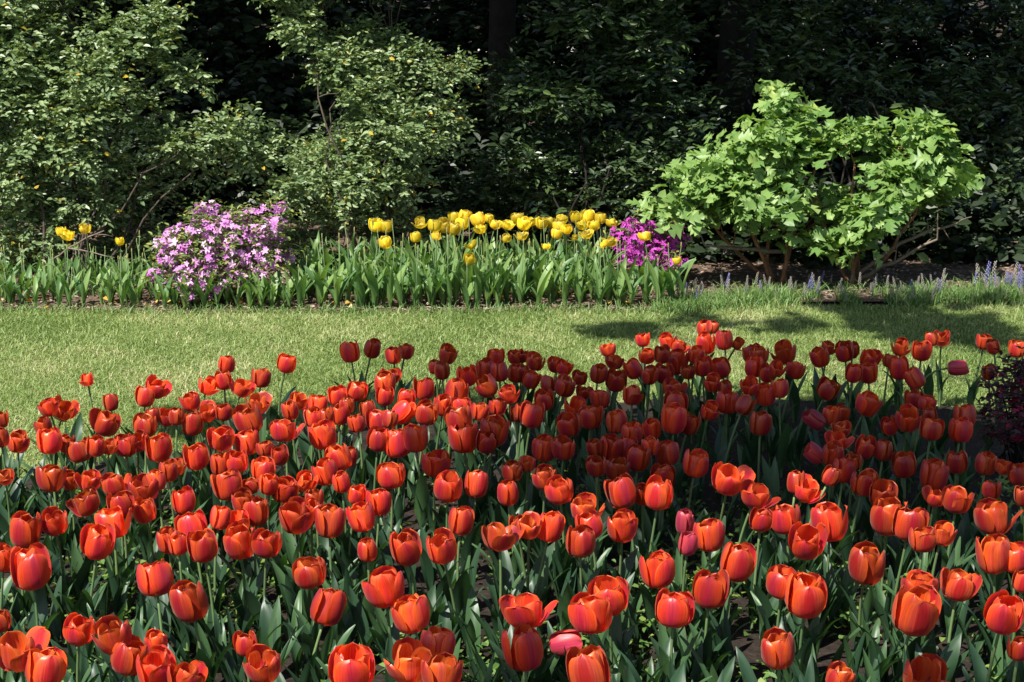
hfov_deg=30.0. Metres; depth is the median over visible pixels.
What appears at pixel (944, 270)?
grape hyacinth
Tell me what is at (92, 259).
spent tulip
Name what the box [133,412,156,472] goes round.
tulip
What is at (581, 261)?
spent tulip
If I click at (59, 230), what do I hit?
tulip
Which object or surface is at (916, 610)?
tulip
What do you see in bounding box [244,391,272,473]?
tulip
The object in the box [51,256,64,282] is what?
spent tulip
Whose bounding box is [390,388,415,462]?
tulip
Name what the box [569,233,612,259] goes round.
spent tulip
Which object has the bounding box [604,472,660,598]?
tulip
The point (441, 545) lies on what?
tulip
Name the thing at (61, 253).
bare twig
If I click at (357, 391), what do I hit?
tulip
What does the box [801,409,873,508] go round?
tulip
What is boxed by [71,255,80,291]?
spent tulip
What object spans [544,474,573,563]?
tulip
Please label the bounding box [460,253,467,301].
spent tulip
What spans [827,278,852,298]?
grape hyacinth
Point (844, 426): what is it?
tulip
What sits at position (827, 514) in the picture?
tulip
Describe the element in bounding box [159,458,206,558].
tulip
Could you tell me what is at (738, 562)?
tulip
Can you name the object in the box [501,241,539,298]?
spent tulip
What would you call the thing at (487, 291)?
spent tulip
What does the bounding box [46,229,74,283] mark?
tulip
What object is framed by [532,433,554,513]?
tulip
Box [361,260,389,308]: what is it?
spent tulip
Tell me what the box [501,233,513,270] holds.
tulip
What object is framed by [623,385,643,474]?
tulip
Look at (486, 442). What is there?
tulip
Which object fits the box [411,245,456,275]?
spent tulip
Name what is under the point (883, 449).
tulip
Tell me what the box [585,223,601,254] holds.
spent tulip
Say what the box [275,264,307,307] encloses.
spent tulip
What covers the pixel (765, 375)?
tulip
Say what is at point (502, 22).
tree
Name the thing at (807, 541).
tulip
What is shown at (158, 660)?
tulip
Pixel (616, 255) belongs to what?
spent tulip
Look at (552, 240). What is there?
spent tulip
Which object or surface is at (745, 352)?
tulip
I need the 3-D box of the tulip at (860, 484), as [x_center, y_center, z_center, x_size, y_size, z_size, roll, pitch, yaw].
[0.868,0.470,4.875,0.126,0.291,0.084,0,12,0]
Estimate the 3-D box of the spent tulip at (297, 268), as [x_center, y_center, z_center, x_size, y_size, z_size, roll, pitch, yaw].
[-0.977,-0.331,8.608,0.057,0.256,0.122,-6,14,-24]
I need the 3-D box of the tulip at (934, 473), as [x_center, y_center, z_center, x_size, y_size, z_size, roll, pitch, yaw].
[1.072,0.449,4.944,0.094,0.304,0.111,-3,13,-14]
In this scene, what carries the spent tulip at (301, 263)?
on the border mulch
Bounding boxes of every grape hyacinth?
[688,278,699,292]
[693,287,701,302]
[696,283,711,301]
[709,273,729,292]
[719,279,732,295]
[737,272,766,288]
[784,277,811,295]
[795,277,825,295]
[796,283,815,302]
[806,270,830,287]
[810,277,826,296]
[811,272,829,291]
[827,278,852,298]
[831,281,859,303]
[839,293,852,306]
[842,275,855,286]
[850,272,870,291]
[856,273,880,292]
[867,282,877,297]
[875,276,889,291]
[883,287,903,302]
[887,276,898,291]
[902,284,927,306]
[914,278,948,296]
[919,273,936,289]
[922,286,938,304]
[922,291,937,306]
[929,275,951,288]
[929,279,947,299]
[936,268,961,287]
[954,263,1007,289]
[955,272,981,289]
[974,261,1001,283]
[980,261,1000,290]
[990,263,1017,285]
[991,277,1007,292]
[998,271,1008,286]
[1002,264,1023,282]
[1002,268,1019,285]
[1006,271,1022,293]
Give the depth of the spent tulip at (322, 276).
8.44 m
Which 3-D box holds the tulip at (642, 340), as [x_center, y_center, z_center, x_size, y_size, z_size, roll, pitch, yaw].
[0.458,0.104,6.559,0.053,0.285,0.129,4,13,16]
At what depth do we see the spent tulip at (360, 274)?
8.35 m
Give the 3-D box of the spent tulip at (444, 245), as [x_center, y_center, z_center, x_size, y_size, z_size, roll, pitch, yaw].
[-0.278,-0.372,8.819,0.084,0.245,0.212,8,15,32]
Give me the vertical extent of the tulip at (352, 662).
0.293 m
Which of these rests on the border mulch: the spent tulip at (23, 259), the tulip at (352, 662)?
the spent tulip at (23, 259)
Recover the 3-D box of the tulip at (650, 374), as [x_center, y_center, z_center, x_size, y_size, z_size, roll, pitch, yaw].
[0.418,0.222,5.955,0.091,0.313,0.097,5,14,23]
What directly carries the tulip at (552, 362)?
on the bed soil
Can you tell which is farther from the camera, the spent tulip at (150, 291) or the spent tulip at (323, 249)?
the spent tulip at (323, 249)
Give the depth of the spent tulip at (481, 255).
8.60 m
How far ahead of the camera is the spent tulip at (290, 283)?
8.35 m
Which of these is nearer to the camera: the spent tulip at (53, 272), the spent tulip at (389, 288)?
the spent tulip at (389, 288)
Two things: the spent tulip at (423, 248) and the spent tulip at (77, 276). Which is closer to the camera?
the spent tulip at (77, 276)
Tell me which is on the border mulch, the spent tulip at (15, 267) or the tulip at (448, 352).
the spent tulip at (15, 267)
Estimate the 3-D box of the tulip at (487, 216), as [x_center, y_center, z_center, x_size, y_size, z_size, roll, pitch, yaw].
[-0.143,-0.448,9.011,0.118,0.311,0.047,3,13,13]
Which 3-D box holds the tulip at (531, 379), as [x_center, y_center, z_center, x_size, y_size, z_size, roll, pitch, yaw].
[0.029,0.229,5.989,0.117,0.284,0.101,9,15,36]
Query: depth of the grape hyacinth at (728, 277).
8.66 m
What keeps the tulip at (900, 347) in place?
on the bed soil
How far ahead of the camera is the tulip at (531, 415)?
5.38 m
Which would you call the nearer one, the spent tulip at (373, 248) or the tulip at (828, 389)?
the tulip at (828, 389)
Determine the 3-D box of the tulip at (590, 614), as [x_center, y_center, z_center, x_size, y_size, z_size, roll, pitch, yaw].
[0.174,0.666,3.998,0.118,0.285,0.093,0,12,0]
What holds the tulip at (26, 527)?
on the bed soil
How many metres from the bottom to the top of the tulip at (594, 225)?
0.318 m
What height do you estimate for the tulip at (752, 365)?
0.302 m
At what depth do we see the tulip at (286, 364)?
6.13 m
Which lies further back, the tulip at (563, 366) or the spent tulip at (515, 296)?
the spent tulip at (515, 296)
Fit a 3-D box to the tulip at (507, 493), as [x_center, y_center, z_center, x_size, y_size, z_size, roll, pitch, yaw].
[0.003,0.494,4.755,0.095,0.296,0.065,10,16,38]
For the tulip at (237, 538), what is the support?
on the bed soil
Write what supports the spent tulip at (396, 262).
on the border mulch
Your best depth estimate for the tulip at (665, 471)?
4.97 m
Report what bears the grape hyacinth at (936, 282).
on the border mulch
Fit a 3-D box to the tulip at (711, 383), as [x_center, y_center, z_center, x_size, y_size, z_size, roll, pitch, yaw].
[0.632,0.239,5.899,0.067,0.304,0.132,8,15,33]
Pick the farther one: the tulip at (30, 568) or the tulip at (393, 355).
the tulip at (393, 355)
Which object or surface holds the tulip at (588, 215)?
on the border mulch
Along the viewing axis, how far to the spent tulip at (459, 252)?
8.69 m
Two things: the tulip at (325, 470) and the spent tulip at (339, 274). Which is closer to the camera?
the tulip at (325, 470)
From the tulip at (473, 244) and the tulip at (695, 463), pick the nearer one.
the tulip at (695, 463)
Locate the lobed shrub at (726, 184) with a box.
[625,79,984,285]
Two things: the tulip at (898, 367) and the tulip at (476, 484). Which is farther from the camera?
the tulip at (898, 367)
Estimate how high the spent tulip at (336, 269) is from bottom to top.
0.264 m
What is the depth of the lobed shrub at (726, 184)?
8.66 m
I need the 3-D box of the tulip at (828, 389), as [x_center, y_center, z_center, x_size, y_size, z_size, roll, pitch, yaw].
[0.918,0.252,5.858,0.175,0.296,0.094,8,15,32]
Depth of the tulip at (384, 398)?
5.74 m
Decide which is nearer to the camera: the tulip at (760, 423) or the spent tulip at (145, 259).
the tulip at (760, 423)
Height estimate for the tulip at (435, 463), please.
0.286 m
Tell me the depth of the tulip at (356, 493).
4.75 m
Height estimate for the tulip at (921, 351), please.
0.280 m
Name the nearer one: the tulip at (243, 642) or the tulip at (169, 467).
the tulip at (243, 642)
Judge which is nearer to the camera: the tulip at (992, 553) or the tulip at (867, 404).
the tulip at (992, 553)
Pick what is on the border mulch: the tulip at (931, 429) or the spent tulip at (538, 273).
the spent tulip at (538, 273)
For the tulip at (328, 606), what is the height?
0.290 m
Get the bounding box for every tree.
[483,0,515,208]
[712,0,755,140]
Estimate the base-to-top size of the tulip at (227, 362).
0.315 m
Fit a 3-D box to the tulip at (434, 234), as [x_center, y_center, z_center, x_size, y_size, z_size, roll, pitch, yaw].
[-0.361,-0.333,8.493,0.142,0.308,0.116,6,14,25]
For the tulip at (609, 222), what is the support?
on the border mulch
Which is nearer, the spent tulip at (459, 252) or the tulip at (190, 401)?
the tulip at (190, 401)
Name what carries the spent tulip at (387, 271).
on the border mulch
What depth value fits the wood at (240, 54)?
12.01 m
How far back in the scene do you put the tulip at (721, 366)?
6.15 m
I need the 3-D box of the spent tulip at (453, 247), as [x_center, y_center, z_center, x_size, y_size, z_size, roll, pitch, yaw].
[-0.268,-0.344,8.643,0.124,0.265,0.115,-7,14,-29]
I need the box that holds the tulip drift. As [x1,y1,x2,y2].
[0,320,1023,681]
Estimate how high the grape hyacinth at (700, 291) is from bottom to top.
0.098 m
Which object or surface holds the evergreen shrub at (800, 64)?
on the border mulch
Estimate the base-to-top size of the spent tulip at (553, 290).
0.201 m
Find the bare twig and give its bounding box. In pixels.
[50,230,114,262]
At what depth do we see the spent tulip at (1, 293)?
8.50 m
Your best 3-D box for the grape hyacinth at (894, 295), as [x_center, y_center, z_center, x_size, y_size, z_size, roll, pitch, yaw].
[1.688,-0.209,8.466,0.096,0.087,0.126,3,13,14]
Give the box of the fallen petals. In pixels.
[0,288,679,309]
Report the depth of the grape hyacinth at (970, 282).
8.67 m
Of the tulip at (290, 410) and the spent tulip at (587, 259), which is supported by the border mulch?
the spent tulip at (587, 259)
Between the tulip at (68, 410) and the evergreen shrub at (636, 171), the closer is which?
the tulip at (68, 410)
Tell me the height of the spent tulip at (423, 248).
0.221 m
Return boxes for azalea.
[135,190,308,307]
[603,213,704,275]
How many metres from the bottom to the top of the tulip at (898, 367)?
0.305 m
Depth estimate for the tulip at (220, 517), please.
4.48 m
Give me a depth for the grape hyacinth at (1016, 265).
8.76 m
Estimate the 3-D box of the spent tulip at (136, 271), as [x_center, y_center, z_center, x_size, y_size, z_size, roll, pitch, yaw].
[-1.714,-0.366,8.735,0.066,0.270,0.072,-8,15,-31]
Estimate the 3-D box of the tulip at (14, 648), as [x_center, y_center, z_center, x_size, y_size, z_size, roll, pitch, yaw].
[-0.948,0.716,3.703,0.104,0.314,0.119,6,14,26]
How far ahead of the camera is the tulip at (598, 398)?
5.72 m
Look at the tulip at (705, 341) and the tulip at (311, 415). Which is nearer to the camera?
the tulip at (311, 415)
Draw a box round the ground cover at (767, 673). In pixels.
[4,470,1023,681]
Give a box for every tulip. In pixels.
[0,246,24,277]
[0,258,12,269]
[0,258,23,274]
[0,268,18,305]
[0,269,18,301]
[0,271,10,300]
[0,271,18,303]
[0,542,14,609]
[0,626,49,681]
[6,429,36,511]
[7,281,30,305]
[10,511,42,631]
[10,542,60,632]
[11,245,36,274]
[16,243,34,284]
[16,264,39,298]
[16,276,39,306]
[17,260,30,294]
[18,248,25,275]
[19,266,40,286]
[25,645,66,681]
[26,249,61,292]
[27,395,79,464]
[29,426,64,535]
[32,254,42,278]
[33,416,69,501]
[35,464,66,577]
[36,245,65,299]
[39,262,52,303]
[40,254,57,297]
[41,506,77,613]
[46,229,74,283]
[48,227,83,283]
[49,270,65,307]
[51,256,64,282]
[55,267,78,308]
[56,246,83,305]
[63,259,80,295]
[63,612,98,681]
[65,437,103,492]
[66,242,87,270]
[66,486,142,570]
[67,435,106,522]
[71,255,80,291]
[72,267,95,306]
[73,469,100,522]
[76,245,93,286]
[78,223,95,286]
[79,372,100,463]
[79,523,115,616]
[82,246,100,286]
[83,247,107,274]
[85,243,109,284]
[86,407,120,473]
[89,269,109,304]
[89,270,100,295]
[90,615,139,681]
[94,505,131,615]
[97,265,119,303]
[97,267,118,305]
[99,278,130,308]
[100,259,112,277]
[100,472,142,558]
[101,254,140,271]
[101,267,121,295]
[106,237,123,281]
[106,490,142,613]
[110,244,141,275]
[110,634,147,681]
[111,256,131,286]
[113,256,133,304]
[113,257,129,305]
[114,433,136,540]
[117,254,139,300]
[120,385,154,471]
[122,374,171,434]
[123,258,139,277]
[123,429,147,479]
[124,275,146,307]
[128,276,145,298]
[128,473,160,559]
[131,245,145,283]
[132,496,164,561]
[133,253,148,303]
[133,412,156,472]
[134,230,139,281]
[136,238,157,286]
[136,277,152,299]
[136,558,185,655]
[136,644,175,681]
[138,267,170,305]
[140,249,163,269]
[144,433,181,529]
[144,628,167,652]
[146,469,168,562]
[147,263,167,288]
[152,272,175,308]
[153,274,178,306]
[156,526,212,656]
[159,407,171,432]
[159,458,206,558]
[159,532,196,656]
[163,285,179,308]
[167,660,207,681]
[169,580,232,681]
[171,485,201,574]
[173,272,195,310]
[174,273,191,308]
[174,508,231,620]
[175,442,210,524]
[177,411,204,494]
[178,391,213,485]
[180,375,221,446]
[181,273,205,307]
[182,505,230,613]
[186,528,241,661]
[189,271,216,309]
[189,425,234,500]
[196,400,215,474]
[204,274,234,308]
[207,269,231,306]
[210,452,227,556]
[210,468,241,587]
[214,370,231,452]
[215,403,231,452]
[216,277,253,308]
[216,355,234,424]
[218,508,254,587]
[221,378,255,428]
[223,521,273,623]
[225,450,247,472]
[231,487,261,566]
[232,402,285,500]
[232,630,256,681]
[234,429,259,478]
[238,272,259,307]
[239,495,268,601]
[242,643,280,681]
[243,271,273,309]
[244,277,257,309]
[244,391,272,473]
[244,528,281,632]
[249,270,261,296]
[251,368,272,432]
[251,456,278,532]
[252,268,280,305]
[256,271,277,308]
[258,270,283,304]
[259,473,279,579]
[261,273,284,306]
[269,353,296,442]
[269,419,304,476]
[271,444,288,504]
[272,475,298,557]
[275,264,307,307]
[277,240,327,271]
[277,268,295,308]
[277,470,318,544]
[278,278,294,307]
[279,496,313,614]
[281,400,306,491]
[281,587,346,681]
[284,497,321,570]
[286,264,317,287]
[287,391,307,457]
[288,240,300,294]
[290,252,307,272]
[291,255,314,303]
[291,556,325,647]
[294,238,337,263]
[296,230,331,264]
[297,395,327,479]
[298,250,336,265]
[302,260,330,301]
[303,239,322,294]
[303,258,318,298]
[303,406,336,461]
[307,256,328,278]
[307,419,335,503]
[309,234,336,299]
[310,238,347,277]
[311,266,337,307]
[311,457,343,545]
[313,242,328,304]
[314,503,361,590]
[316,254,365,305]
[322,238,351,275]
[322,263,346,305]
[322,268,354,308]
[322,403,349,450]
[324,443,363,538]
[326,227,358,256]
[327,234,345,300]
[327,384,352,445]
[328,642,374,681]
[329,240,340,274]
[330,239,366,261]
[331,223,360,266]
[332,470,357,576]
[334,239,354,292]
[334,340,373,431]
[341,255,368,305]
[341,267,368,308]
[341,484,365,569]
[342,381,367,445]
[344,338,380,387]
[345,501,383,573]
[347,413,366,501]
[348,240,394,306]
[349,247,388,264]
[349,249,368,269]
[349,258,369,304]
[349,488,391,569]
[352,425,388,530]
[354,219,380,261]
[357,241,380,272]
[357,537,376,648]
[358,397,415,486]
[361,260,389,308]
[361,565,407,656]
[362,229,398,272]
[362,230,393,273]
[365,255,373,271]
[365,409,393,468]
[366,256,392,302]
[366,261,385,306]
[368,218,383,259]
[369,368,401,429]
[371,232,380,271]
[371,462,405,564]
[374,369,395,429]
[375,386,394,453]
[376,248,412,297]
[378,234,407,302]
[379,236,391,294]
[379,254,435,303]
[380,243,411,308]
[381,220,391,235]
[381,245,400,265]
[383,636,431,681]
[384,428,408,533]
[385,241,413,308]
[385,346,405,429]
[386,244,412,282]
[389,246,418,269]
[389,528,424,595]
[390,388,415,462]
[390,593,429,681]
[391,342,415,428]
[392,237,421,269]
[394,247,434,279]
[402,398,438,481]
[402,423,435,532]
[403,240,426,267]
[405,243,427,305]
[407,245,429,308]
[409,231,422,298]
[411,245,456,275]
[412,216,427,250]
[413,240,444,263]
[413,377,443,454]
[416,219,442,261]
[417,265,439,305]
[418,237,438,303]
[420,238,428,261]
[420,625,455,655]
[421,259,445,301]
[421,449,450,537]
[421,651,462,681]
[422,234,463,264]
[424,265,455,306]
[426,527,476,659]
[427,259,434,273]
[427,393,451,482]
[429,235,462,267]
[430,230,450,300]
[430,251,463,306]
[431,231,450,270]
[431,256,456,307]
[432,259,460,305]
[432,470,462,571]
[433,343,457,400]
[434,234,464,265]
[434,235,452,275]
[435,377,468,459]
[437,246,457,271]
[438,217,454,247]
[443,405,471,475]
[445,227,452,302]
[445,235,472,264]
[446,211,468,244]
[447,221,471,252]
[448,423,482,492]
[448,506,473,615]
[449,217,468,255]
[450,263,485,308]
[451,222,474,252]
[451,397,478,474]
[452,238,457,269]
[455,244,482,302]
[456,364,479,423]
[456,469,487,568]
[457,209,471,247]
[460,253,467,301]
[460,430,496,516]
[461,250,509,300]
[463,237,499,262]
[463,252,475,304]
[464,239,499,303]
[466,402,489,471]
[468,218,480,256]
[468,257,497,301]
[468,629,582,681]
[470,212,499,246]
[471,256,498,308]
[471,414,509,513]
[472,244,504,307]
[473,224,485,266]
[473,241,496,268]
[474,249,506,265]
[474,253,504,273]
[474,374,524,437]
[476,357,493,415]
[476,397,506,495]
[477,213,493,264]
[480,235,503,266]
[480,522,530,624]
[481,256,516,300]
[482,218,501,255]
[484,231,488,261]
[485,459,527,526]
[486,222,510,259]
[487,348,504,414]
[488,258,513,307]
[489,220,518,260]
[489,592,558,681]
[490,361,507,459]
[495,258,528,303]
[497,239,538,300]
[497,479,520,587]
[498,244,506,257]
[498,249,531,266]
[498,384,528,442]
[499,623,542,681]
[501,216,531,264]
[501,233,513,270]
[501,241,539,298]
[502,258,513,300]
[503,349,525,402]
[504,229,527,260]
[507,232,535,269]
[507,251,531,300]
[508,363,523,446]
[509,238,537,259]
[510,213,529,267]
[510,369,541,424]
[511,260,530,302]
[511,511,545,594]
[512,257,534,306]
[513,229,551,260]
[513,231,534,265]
[514,455,535,552]
[516,235,554,263]
[517,238,545,271]
[518,351,544,440]
[519,400,544,492]
[522,511,571,601]
[524,258,554,306]
[525,242,556,274]
[528,216,538,237]
[530,243,557,303]
[531,217,559,257]
[531,239,552,299]
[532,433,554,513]
[532,463,555,547]
[533,222,558,265]
[534,242,571,254]
[534,388,553,463]
[536,228,562,268]
[539,434,574,547]
[543,257,573,303]
[544,217,554,243]
[544,374,575,438]
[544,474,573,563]
[546,249,569,290]
[547,356,567,428]
[548,358,575,426]
[549,256,579,306]
[550,228,591,288]
[551,245,585,291]
[552,220,566,269]
[552,255,564,297]
[554,229,583,257]
[554,241,565,270]
[555,214,573,247]
[556,412,581,500]
[558,395,586,474]
[559,244,592,299]
[562,224,571,268]
[563,249,594,307]
[566,524,600,595]
[566,644,610,681]
[567,221,582,252]
[568,592,617,667]
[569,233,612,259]
[569,234,581,255]
[569,249,582,280]
[570,211,582,232]
[570,234,593,259]
[571,255,592,302]
[571,492,604,571]
[572,241,591,277]
[575,509,603,583]
[576,220,593,249]
[576,251,616,304]
[578,229,602,263]
[578,240,604,304]
[578,405,603,485]
[579,433,622,508]
[581,250,601,301]
[583,209,594,239]
[584,235,608,268]
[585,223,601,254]
[585,249,618,300]
[585,455,607,559]
[586,256,627,298]
[586,363,607,437]
[587,575,628,673]
[588,219,610,256]
[589,390,609,479]
[593,227,629,270]
[595,212,605,236]
[596,239,616,302]
[596,247,616,305]
[599,236,617,296]
[599,343,615,404]
[599,456,629,554]
[601,248,616,260]
[602,435,637,513]
[603,355,624,428]
[603,367,626,432]
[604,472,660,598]
[605,218,619,260]
[605,245,637,304]
[606,409,627,436]
[607,241,638,299]
[607,508,637,579]
[611,239,630,306]
[613,270,627,301]
[619,262,643,307]
[621,421,642,482]
[623,357,662,442]
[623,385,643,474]
[626,443,650,542]
[627,365,659,439]
[628,257,647,291]
[629,256,656,302]
[631,258,653,304]
[634,474,672,582]
[635,332,649,411]
[635,482,663,578]
[636,347,654,418]
[637,231,650,272]
[639,549,679,630]
[640,249,664,300]
[641,435,675,518]
[642,417,660,483]
[646,259,683,304]
[649,588,698,681]
[650,253,665,293]
[650,463,686,550]
[653,362,673,441]
[655,339,690,400]
[655,440,699,539]
[657,243,692,301]
[659,332,693,383]
[660,242,681,297]
[661,377,687,442]
[661,402,686,511]
[663,348,689,398]
[663,390,688,439]
[667,256,695,301]
[670,531,697,630]
[672,449,708,512]
[672,508,716,591]
[673,411,701,501]
[673,518,724,611]
[677,345,704,412]
[679,400,719,451]
[689,569,730,664]
[693,319,714,395]
[694,355,711,440]
[695,389,738,463]
[696,330,715,400]
[701,542,756,640]
[704,372,735,441]
[704,461,755,520]
[709,394,756,504]
[710,356,742,427]
[715,330,741,424]
[731,479,780,592]
[736,375,758,446]
[740,410,784,483]
[741,356,763,439]
[742,343,759,361]
[742,507,772,631]
[749,345,768,407]
[754,382,780,467]
[755,360,786,449]
[759,362,776,451]
[761,626,794,681]
[765,564,801,681]
[767,361,805,433]
[768,473,825,550]
[769,339,807,422]
[770,504,808,614]
[771,378,799,477]
[785,572,827,681]
[788,521,827,572]
[795,376,841,468]
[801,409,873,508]
[803,441,870,540]
[804,405,840,501]
[809,346,846,424]
[811,501,847,635]
[818,403,850,475]
[820,457,855,564]
[822,440,843,501]
[824,430,854,503]
[825,468,878,568]
[825,661,855,681]
[831,420,850,508]
[835,340,855,432]
[842,434,876,541]
[844,362,862,437]
[844,391,882,490]
[847,348,882,419]
[848,540,885,667]
[860,361,893,434]
[863,439,892,542]
[867,493,907,625]
[869,478,897,554]
[880,415,935,490]
[882,526,937,596]
[883,337,910,411]
[887,505,928,632]
[889,355,908,437]
[889,403,931,498]
[890,450,921,549]
[891,584,943,681]
[892,360,968,403]
[895,569,938,652]
[896,395,936,492]
[901,458,948,525]
[902,485,942,567]
[903,367,959,440]
[903,653,950,681]
[904,389,923,477]
[909,340,932,409]
[909,418,944,507]
[929,416,974,486]
[931,520,956,577]
[933,329,949,406]
[940,485,974,567]
[940,567,982,644]
[946,450,967,528]
[953,404,988,490]
[964,333,991,404]
[968,451,996,559]
[969,480,1001,594]
[969,589,1023,681]
[971,459,1010,544]
[973,497,1023,603]
[975,533,1010,616]
[1002,541,1023,652]
[1006,462,1023,534]
[1006,636,1023,681]
[1007,570,1023,641]
[1008,339,1023,396]
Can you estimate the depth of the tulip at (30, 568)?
4.23 m
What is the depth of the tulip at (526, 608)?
3.99 m
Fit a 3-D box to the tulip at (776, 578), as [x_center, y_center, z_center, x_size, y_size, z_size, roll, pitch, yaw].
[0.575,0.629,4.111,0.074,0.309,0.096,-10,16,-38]
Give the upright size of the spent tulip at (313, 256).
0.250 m
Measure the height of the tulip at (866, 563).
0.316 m
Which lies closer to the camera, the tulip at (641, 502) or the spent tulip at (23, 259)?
the tulip at (641, 502)
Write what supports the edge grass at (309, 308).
on the border mulch
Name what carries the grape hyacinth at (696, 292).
on the border mulch
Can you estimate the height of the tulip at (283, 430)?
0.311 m
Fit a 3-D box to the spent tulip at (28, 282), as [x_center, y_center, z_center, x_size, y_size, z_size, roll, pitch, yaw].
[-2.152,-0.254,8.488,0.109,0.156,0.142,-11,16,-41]
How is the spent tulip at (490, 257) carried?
on the border mulch
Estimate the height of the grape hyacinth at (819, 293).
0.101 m
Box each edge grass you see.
[0,298,686,316]
[648,275,1023,318]
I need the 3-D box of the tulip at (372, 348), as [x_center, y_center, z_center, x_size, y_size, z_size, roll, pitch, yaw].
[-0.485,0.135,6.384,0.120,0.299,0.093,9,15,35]
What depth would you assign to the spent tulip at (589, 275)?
8.39 m
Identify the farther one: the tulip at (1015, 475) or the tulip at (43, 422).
the tulip at (43, 422)
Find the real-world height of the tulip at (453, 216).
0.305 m
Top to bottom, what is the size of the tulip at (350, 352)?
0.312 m
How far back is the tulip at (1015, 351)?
6.36 m
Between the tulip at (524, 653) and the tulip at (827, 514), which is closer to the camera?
the tulip at (524, 653)
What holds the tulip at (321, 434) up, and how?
on the bed soil
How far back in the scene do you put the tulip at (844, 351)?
6.20 m
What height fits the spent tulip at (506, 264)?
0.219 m
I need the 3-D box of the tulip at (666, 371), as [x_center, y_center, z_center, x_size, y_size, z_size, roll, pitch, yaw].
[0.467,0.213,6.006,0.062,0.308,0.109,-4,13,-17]
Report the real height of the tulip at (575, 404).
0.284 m
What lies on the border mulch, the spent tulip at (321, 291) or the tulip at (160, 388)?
the spent tulip at (321, 291)
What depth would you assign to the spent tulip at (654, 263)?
8.40 m
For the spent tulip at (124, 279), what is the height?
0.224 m
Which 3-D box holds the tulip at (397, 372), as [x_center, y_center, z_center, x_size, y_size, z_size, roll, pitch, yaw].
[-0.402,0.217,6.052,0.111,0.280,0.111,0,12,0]
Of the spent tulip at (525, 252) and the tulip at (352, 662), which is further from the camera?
the spent tulip at (525, 252)
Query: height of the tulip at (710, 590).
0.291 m
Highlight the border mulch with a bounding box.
[0,223,1023,312]
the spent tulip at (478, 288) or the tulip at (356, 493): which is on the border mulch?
the spent tulip at (478, 288)
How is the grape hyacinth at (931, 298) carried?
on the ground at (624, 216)
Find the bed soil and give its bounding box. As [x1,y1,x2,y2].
[0,396,1023,681]
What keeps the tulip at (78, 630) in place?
on the bed soil
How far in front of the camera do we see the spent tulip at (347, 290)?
8.35 m
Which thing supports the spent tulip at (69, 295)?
on the border mulch
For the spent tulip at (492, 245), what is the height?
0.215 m
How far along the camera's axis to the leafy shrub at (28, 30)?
8.99 m
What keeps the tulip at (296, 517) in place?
on the bed soil
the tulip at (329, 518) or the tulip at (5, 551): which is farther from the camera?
the tulip at (329, 518)
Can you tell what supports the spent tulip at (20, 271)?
on the border mulch
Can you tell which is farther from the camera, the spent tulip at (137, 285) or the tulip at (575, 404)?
the spent tulip at (137, 285)
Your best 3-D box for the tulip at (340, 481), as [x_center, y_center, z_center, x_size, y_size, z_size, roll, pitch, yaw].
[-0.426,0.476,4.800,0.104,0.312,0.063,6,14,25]
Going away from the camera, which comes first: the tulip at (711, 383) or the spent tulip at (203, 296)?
the tulip at (711, 383)
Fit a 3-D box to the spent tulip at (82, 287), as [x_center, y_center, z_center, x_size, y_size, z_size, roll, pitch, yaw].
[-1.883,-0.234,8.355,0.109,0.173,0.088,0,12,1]
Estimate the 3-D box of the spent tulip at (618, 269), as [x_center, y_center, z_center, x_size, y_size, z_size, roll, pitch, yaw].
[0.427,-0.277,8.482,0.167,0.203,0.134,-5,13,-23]
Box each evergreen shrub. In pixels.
[414,0,734,257]
[661,0,1023,255]
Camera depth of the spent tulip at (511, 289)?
8.46 m
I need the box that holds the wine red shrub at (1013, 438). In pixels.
[968,345,1023,463]
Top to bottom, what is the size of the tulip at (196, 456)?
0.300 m
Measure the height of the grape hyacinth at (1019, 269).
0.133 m
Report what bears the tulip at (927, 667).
on the bed soil
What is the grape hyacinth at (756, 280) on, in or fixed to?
on the border mulch
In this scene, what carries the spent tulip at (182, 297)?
on the border mulch
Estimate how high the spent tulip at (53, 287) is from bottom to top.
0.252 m
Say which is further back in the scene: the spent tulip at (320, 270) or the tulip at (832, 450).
the spent tulip at (320, 270)
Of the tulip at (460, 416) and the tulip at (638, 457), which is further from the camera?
the tulip at (460, 416)
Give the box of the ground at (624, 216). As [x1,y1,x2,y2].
[2,0,1023,308]
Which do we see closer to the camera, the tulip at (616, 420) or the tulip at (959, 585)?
the tulip at (959, 585)
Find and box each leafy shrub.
[0,0,302,274]
[244,0,491,273]
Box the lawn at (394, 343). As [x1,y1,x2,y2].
[0,309,1023,477]
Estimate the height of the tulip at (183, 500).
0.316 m
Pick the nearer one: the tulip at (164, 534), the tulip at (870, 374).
the tulip at (164, 534)
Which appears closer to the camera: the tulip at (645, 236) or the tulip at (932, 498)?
the tulip at (932, 498)
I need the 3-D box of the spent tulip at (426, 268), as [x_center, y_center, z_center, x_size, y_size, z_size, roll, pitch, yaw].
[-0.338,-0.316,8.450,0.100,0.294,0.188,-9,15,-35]
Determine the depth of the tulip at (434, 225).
8.75 m
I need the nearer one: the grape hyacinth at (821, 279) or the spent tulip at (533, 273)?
the spent tulip at (533, 273)
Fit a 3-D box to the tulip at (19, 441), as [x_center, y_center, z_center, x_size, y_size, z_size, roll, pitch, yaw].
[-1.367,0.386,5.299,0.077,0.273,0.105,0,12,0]
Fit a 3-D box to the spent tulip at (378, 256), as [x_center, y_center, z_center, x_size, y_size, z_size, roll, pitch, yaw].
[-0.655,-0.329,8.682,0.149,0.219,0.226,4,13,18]
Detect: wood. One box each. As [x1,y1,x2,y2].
[0,0,1023,268]
[60,0,1019,23]
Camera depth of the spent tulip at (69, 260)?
8.81 m

